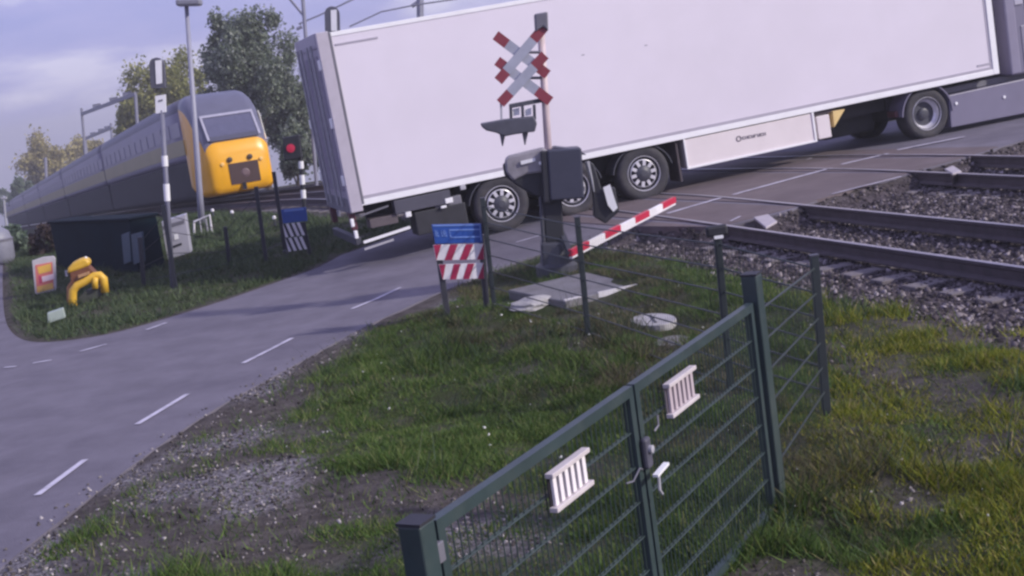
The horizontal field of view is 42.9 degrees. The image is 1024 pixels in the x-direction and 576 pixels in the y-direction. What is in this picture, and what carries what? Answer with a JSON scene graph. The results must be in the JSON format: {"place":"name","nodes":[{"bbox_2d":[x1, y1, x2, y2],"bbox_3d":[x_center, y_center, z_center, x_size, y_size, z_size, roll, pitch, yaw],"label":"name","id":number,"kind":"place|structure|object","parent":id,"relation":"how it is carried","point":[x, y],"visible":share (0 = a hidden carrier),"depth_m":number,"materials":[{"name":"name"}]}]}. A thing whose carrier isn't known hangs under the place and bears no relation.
{"place":"outdoors","nodes":[
{"label":"outdoors","id":0,"kind":"place"},
{"bbox_2d":[0,0,516,226],"label":"sky","id":1,"kind":"structure","parent":0,"point":[59,58],"materials":[{"name":"blue"}]},
{"bbox_2d":[3,208,641,340],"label":"grass","id":2,"kind":"structure","parent":0,"point":[314,233],"depth_m":25.29,"materials":[{"name":"green plant"}]},
{"bbox_2d":[298,0,351,24],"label":"overhead wire","id":3,"kind":"object","parent":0,"point":[324,12],"visible":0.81,"depth_m":54.98,"materials":[{"name":"metal"}]},
{"bbox_2d":[349,0,450,26],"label":"overhead wire","id":4,"kind":"object","parent":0,"point":[397,8],"visible":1,"depth_m":59.97,"materials":[{"name":"metal"}]},
{"bbox_2d":[0,120,1023,575],"bbox_3d":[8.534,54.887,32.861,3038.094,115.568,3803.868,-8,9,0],"label":"ground","id":5,"kind":"structure","parent":0,"point":[360,508],"depth_m":10.42,"materials":[{"name":"green plant"}]},
{"bbox_2d":[1,197,6,225],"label":"marker pole","id":6,"kind":"object","parent":5,"relation":"on","point":[4,208],"visible":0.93,"depth_m":57.95,"materials":[{"name":"grey metal"}]},
{"bbox_2d":[0,187,10,215],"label":"leafy tree","id":7,"kind":"object","parent":5,"relation":"on","point":[4,192],"visible":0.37,"depth_m":229.19,"materials":[{"name":"green plant"}]},
{"bbox_2d":[1,223,28,253],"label":"round shrub","id":8,"kind":"object","parent":5,"relation":"on","point":[18,234],"visible":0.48,"depth_m":37.83,"materials":[{"name":"green plant"}]},
{"bbox_2d":[7,174,33,226],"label":"leafy tree","id":9,"kind":"object","parent":5,"relation":"on","point":[18,185],"visible":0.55,"depth_m":169.06,"materials":[{"name":"green plant"}]},
{"bbox_2d":[27,222,55,255],"bbox_3d":[-12.822,-1.205,35.938,1.134,1.252,0.936,-8,9,0],"label":"round shrub","id":10,"kind":"object","parent":5,"relation":"on","point":[36,243],"visible":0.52,"depth_m":35.83,"materials":[{"name":"brown plant"}]},
{"bbox_2d":[8,124,80,184],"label":"leafy tree","id":11,"kind":"object","parent":5,"relation":"on","point":[31,163],"visible":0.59,"depth_m":187.23,"materials":[{"name":"green plant"}]},
{"bbox_2d":[32,256,56,293],"bbox_3d":[-9.470,-0.271,26.414,0.529,0.721,0.084,-11,9,-11],"label":"poster board","id":12,"kind":"object","parent":5,"relation":"on","point":[44,272],"visible":0.98,"depth_m":26.38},
{"bbox_2d":[44,157,47,177],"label":"catenary mast","id":13,"kind":"object","parent":5,"relation":"on","point":[45,167],"visible":0.35,"depth_m":169.84,"materials":[{"name":"metal"}]},
{"bbox_2d":[47,307,65,322],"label":"marker block","id":14,"kind":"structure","parent":5,"relation":"on","point":[55,315],"depth_m":22.05,"materials":[{"name":"white concrete"}]},
{"bbox_2d":[60,133,104,162],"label":"leafy tree","id":15,"kind":"object","parent":5,"relation":"on","point":[91,144],"visible":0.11,"depth_m":198.11,"materials":[{"name":"green plant"}]},
{"bbox_2d":[65,256,108,306],"bbox_3d":[-7.812,-0.107,23.887,0.801,0.934,0.459,-7,9,-11],"label":"yellow machine","id":16,"kind":"object","parent":5,"relation":"on","point":[82,271],"visible":0.98,"depth_m":23.74,"materials":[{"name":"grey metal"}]},
{"bbox_2d":[85,123,112,215],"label":"catenary portal","id":17,"kind":"object","parent":5,"relation":"on","point":[101,131],"visible":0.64,"depth_m":159.19,"materials":[{"name":"metal"}]},
{"bbox_2d":[47,213,164,273],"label":"relay house","id":18,"kind":"structure","parent":5,"relation":"on","point":[111,241],"depth_m":28.37,"materials":[{"name":"grey metal"}]},
{"bbox_2d":[80,91,138,215],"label":"catenary portal","id":19,"kind":"object","parent":5,"relation":"on","point":[115,100],"visible":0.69,"depth_m":108.26,"materials":[{"name":"metal"}]},
{"bbox_2d":[111,85,145,136],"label":"leafy tree","id":20,"kind":"object","parent":5,"relation":"on","point":[125,116],"visible":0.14,"depth_m":111.04,"materials":[{"name":"green plant"}]},
{"bbox_2d":[149,58,172,289],"bbox_3d":[-6.281,-1.983,23.530,0.265,4.294,0.130,-1,9,-1],"label":"rail signal","id":21,"kind":"object","parent":5,"relation":"on","point":[157,72],"visible":0.95,"depth_m":23.33,"materials":[{"name":"grey metal"}]},
{"bbox_2d":[116,44,208,118],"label":"leafy tree","id":22,"kind":"object","parent":5,"relation":"on","point":[178,87],"visible":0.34,"depth_m":103.50,"materials":[{"name":"green plant"}]},
{"bbox_2d":[161,213,191,257],"bbox_3d":[-7.480,-1.152,29.075,0.571,0.981,0.414,-5,9,-8],"label":"utility cabinet","id":23,"kind":"object","parent":5,"relation":"on","point":[182,243],"visible":0.7,"depth_m":28.90,"materials":[{"name":"grey metal"}]},
{"bbox_2d":[176,0,204,223],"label":"street lamp","id":24,"kind":"object","parent":5,"relation":"on","point":[185,4],"visible":0.92,"depth_m":35.31,"materials":[{"name":"grey metal"}]},
{"bbox_2d":[193,214,212,232],"bbox_3d":[-8.047,-1.624,33.821,0.536,0.568,0.060,-4,9,-1],"label":"hoop rail","id":25,"kind":"object","parent":5,"relation":"on","point":[200,223],"visible":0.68,"depth_m":33.79,"materials":[{"name":"white metal"}]},
{"bbox_2d":[137,171,286,289],"bbox_3d":[-5.561,-1.036,24.766,3.000,1.912,1.344,-14,11,-29],"label":"wire fence","id":26,"kind":"object","parent":5,"relation":"on","point":[169,245],"visible":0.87,"depth_m":25.25,"materials":[{"name":"metal"}]},
{"bbox_2d":[192,3,300,189],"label":"leafy tree","id":27,"kind":"object","parent":5,"relation":"on","point":[240,57],"visible":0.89,"depth_m":71.11,"materials":[{"name":"green plant"}]},
{"bbox_2d":[258,75,311,173],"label":"leafy tree","id":28,"kind":"object","parent":5,"relation":"on","point":[298,110],"visible":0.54,"depth_m":75.03,"materials":[{"name":"green plant"}]},
{"bbox_2d":[282,134,306,209],"bbox_3d":[-5.146,-2.510,30.937,0.443,2.244,0.216,-3,9,-1],"label":"warning light","id":29,"kind":"object","parent":5,"relation":"on","point":[292,148],"visible":0.98,"depth_m":30.76,"materials":[{"name":"red"}]},
{"bbox_2d":[275,115,317,185],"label":"round shrub","id":30,"kind":"object","parent":5,"relation":"on","point":[289,169],"visible":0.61,"depth_m":61.62,"materials":[{"name":"green plant"}]},
{"bbox_2d":[281,207,311,256],"bbox_3d":[-4.250,-1.052,25.622,0.584,1.066,0.114,-4,9,-6],"label":"road sign","id":31,"kind":"object","parent":5,"relation":"on","point":[290,217],"visible":0.86,"depth_m":25.56,"materials":[{"name":"metal"}]},
{"bbox_2d":[289,0,317,184],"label":"catenary mast","id":32,"kind":"object","parent":5,"relation":"on","point":[303,12],"visible":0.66,"depth_m":47.95,"materials":[{"name":"metal"}]},
{"bbox_2d":[325,6,340,216],"bbox_3d":[-4.430,-4.330,32.571,0.369,5.313,0.124,0,9,-1],"label":"rail signal","id":33,"kind":"object","parent":5,"relation":"on","point":[332,18],"visible":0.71,"depth_m":32.15,"materials":[{"name":"white metal"}]},
{"bbox_2d":[411,0,423,16],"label":"catenary mast","id":34,"kind":"object","parent":5,"relation":"on","point":[420,10],"visible":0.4,"depth_m":61.88,"materials":[{"name":"metal"}]},
{"bbox_2d":[432,223,489,314],"bbox_3d":[-0.649,-0.229,16.586,0.682,1.219,0.113,-4,9,-8],"label":"road sign","id":35,"kind":"object","parent":5,"relation":"on","point":[446,236],"visible":0.91,"depth_m":16.51,"materials":[{"name":"metal"}]},
{"bbox_2d":[2,298,998,575],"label":"gravel","id":36,"kind":"structure","parent":5,"relation":"on","point":[218,508],"depth_m":10.37,"materials":[{"name":"grey gravel"}]},
{"bbox_2d":[21,191,1023,310],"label":"railway track","id":37,"kind":"structure","parent":5,"relation":"on","point":[983,271],"depth_m":16.44,"materials":[{"name":"metal"}]},
{"bbox_2d":[5,90,272,225],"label":"passenger train","id":38,"kind":"object","parent":37,"relation":"on","point":[123,171],"visible":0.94,"depth_m":49.15,"materials":[{"name":"grey metal"}]},
{"bbox_2d":[21,154,1023,226],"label":"railway track","id":39,"kind":"structure","parent":5,"relation":"on","point":[995,181],"depth_m":21.24,"materials":[{"name":"metal"}]},
{"bbox_2d":[945,166,961,188],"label":"deflector block","id":40,"kind":"structure","parent":39,"relation":"on","point":[953,171],"depth_m":20.27,"materials":[{"name":"white concrete"}]},
{"bbox_2d":[509,295,550,311],"bbox_3d":[0.250,0.186,16.246,0.652,0.150,0.487,-16,12,-40],"label":"boulder","id":41,"kind":"object","parent":5,"relation":"on","point":[546,297],"visible":0.75,"depth_m":16.09,"materials":[{"name":"stone"}]},
{"bbox_2d":[509,273,635,307],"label":"concrete slab","id":42,"kind":"structure","parent":5,"relation":"on","point":[572,286],"depth_m":16.75,"materials":[{"name":"grey concrete"}]},
{"bbox_2d":[481,12,675,278],"bbox_3d":[1.460,-2.235,18.999,1.345,3.660,4.233,1,13,45],"label":"crossing signal","id":43,"kind":"object","parent":5,"relation":"on","point":[549,175],"visible":0.93,"depth_m":17.92,"materials":[{"name":"grey metal"}]},
{"bbox_2d":[395,271,785,575],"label":"gate","id":44,"kind":"structure","parent":5,"relation":"on","point":[424,545],"depth_m":6.55,"materials":[{"name":"green metal"}]},
{"bbox_2d":[545,447,593,512],"bbox_3d":[0.256,0.845,5.752,0.043,0.176,0.370,-3,11,30],"label":"slatted plate","id":45,"kind":"object","parent":44,"relation":"attached to","point":[568,482],"visible":1,"depth_m":5.72,"materials":[{"name":"white plastic"}]},
{"bbox_2d":[662,365,699,418],"bbox_3d":[0.898,0.547,6.898,0.043,0.183,0.385,-3,11,30],"label":"slatted plate","id":46,"kind":"object","parent":44,"relation":"attached to","point":[680,395],"visible":1,"depth_m":6.86,"materials":[{"name":"white plastic"}]},
{"bbox_2d":[238,258,988,561],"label":"pebbles","id":47,"kind":"object","parent":5,"relation":"on","point":[484,427],"visible":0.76,"depth_m":11.90,"materials":[{"name":"grey stone"}]},
{"bbox_2d":[631,313,676,330],"bbox_3d":[1.552,0.399,14.265,0.477,0.140,0.720,-8,9,0],"label":"manhole cover","id":48,"kind":"object","parent":5,"relation":"on","point":[657,322],"visible":0.43,"depth_m":14.10,"materials":[{"name":"concrete"}]},
{"bbox_2d":[480,197,831,479],"bbox_3d":[1.140,0.029,12.472,1.098,1.458,8.633,-10,9,-12],"label":"wire fence","id":49,"kind":"object","parent":5,"relation":"on","point":[717,233],"visible":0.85,"depth_m":11.03,"materials":[{"name":"green metal"}]},
{"bbox_2d":[372,245,951,575],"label":"withered grass","id":50,"kind":"structure","parent":5,"relation":"on","point":[606,373],"depth_m":11.68,"materials":[{"name":"plant"}]},
{"bbox_2d":[657,335,689,346],"bbox_3d":[1.646,0.593,13.253,0.378,0.130,0.468,-8,9,0],"label":"cover stone","id":51,"kind":"object","parent":5,"relation":"on","point":[672,340],"visible":0.13,"depth_m":13.26,"materials":[{"name":"concrete"}]},
{"bbox_2d":[598,142,1023,349],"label":"ballast","id":52,"kind":"structure","parent":5,"relation":"on","point":[921,241],"depth_m":16.72,"materials":[{"name":"gravel"}]},
{"bbox_2d":[754,214,776,230],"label":"deflector block","id":53,"kind":"structure","parent":52,"relation":"on","point":[766,222],"depth_m":18.71,"materials":[{"name":"white concrete"}]},
{"bbox_2d":[739,277,1023,575],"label":"dry grass","id":54,"kind":"structure","parent":5,"relation":"on","point":[1015,481],"depth_m":8.78,"materials":[{"name":"green plant"}]},
{"bbox_2d":[0,113,1023,570],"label":"road","id":55,"kind":"structure","parent":0,"point":[64,405],"depth_m":17.34,"materials":[{"name":"grey asphalt"}]},
{"bbox_2d":[0,227,14,264],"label":"waste bin","id":56,"kind":"object","parent":55,"relation":"on","point":[7,251],"visible":0.95,"depth_m":34.62,"materials":[{"name":"grey metal"}]},
{"bbox_2d":[4,136,965,494],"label":"road markings","id":57,"kind":"object","parent":55,"relation":"on","point":[56,480],"visible":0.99,"depth_m":17.16,"materials":[{"name":"paint"}]},
{"bbox_2d":[525,212,706,233],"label":"crossing deck","id":58,"kind":"structure","parent":55,"relation":"on","point":[644,227],"depth_m":20.84,"materials":[{"name":"grey concrete"}]},
{"bbox_2d":[294,0,1023,249],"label":"articulated lorry","id":59,"kind":"object","parent":55,"relation":"on","point":[649,98],"visible":0.84,"depth_m":23.91,"materials":[{"name":"grey metal"}]},
{"bbox_2d":[528,198,795,224],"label":"crossing deck","id":60,"kind":"structure","parent":55,"relation":"on","point":[723,213],"depth_m":21.14,"materials":[{"name":"grey concrete"}]},
{"bbox_2d":[616,172,906,203],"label":"crossing deck","id":61,"kind":"structure","parent":55,"relation":"on","point":[813,187],"depth_m":22.63,"materials":[{"name":"grey concrete"}]},
{"bbox_2d":[681,157,963,171],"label":"crossing deck","id":62,"kind":"structure","parent":55,"relation":"on","point":[914,164],"depth_m":24.20,"materials":[{"name":"grey concrete"}]},
{"bbox_2d":[745,146,997,158],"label":"crossing deck","id":63,"kind":"structure","parent":55,"relation":"on","point":[966,150],"depth_m":24.83,"materials":[{"name":"grey concrete"}]},
{"bbox_2d":[25,248,1023,575],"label":"grass","id":64,"kind":"structure","parent":0,"point":[393,454],"depth_m":10.52,"materials":[{"name":"green plant"}]}
]}

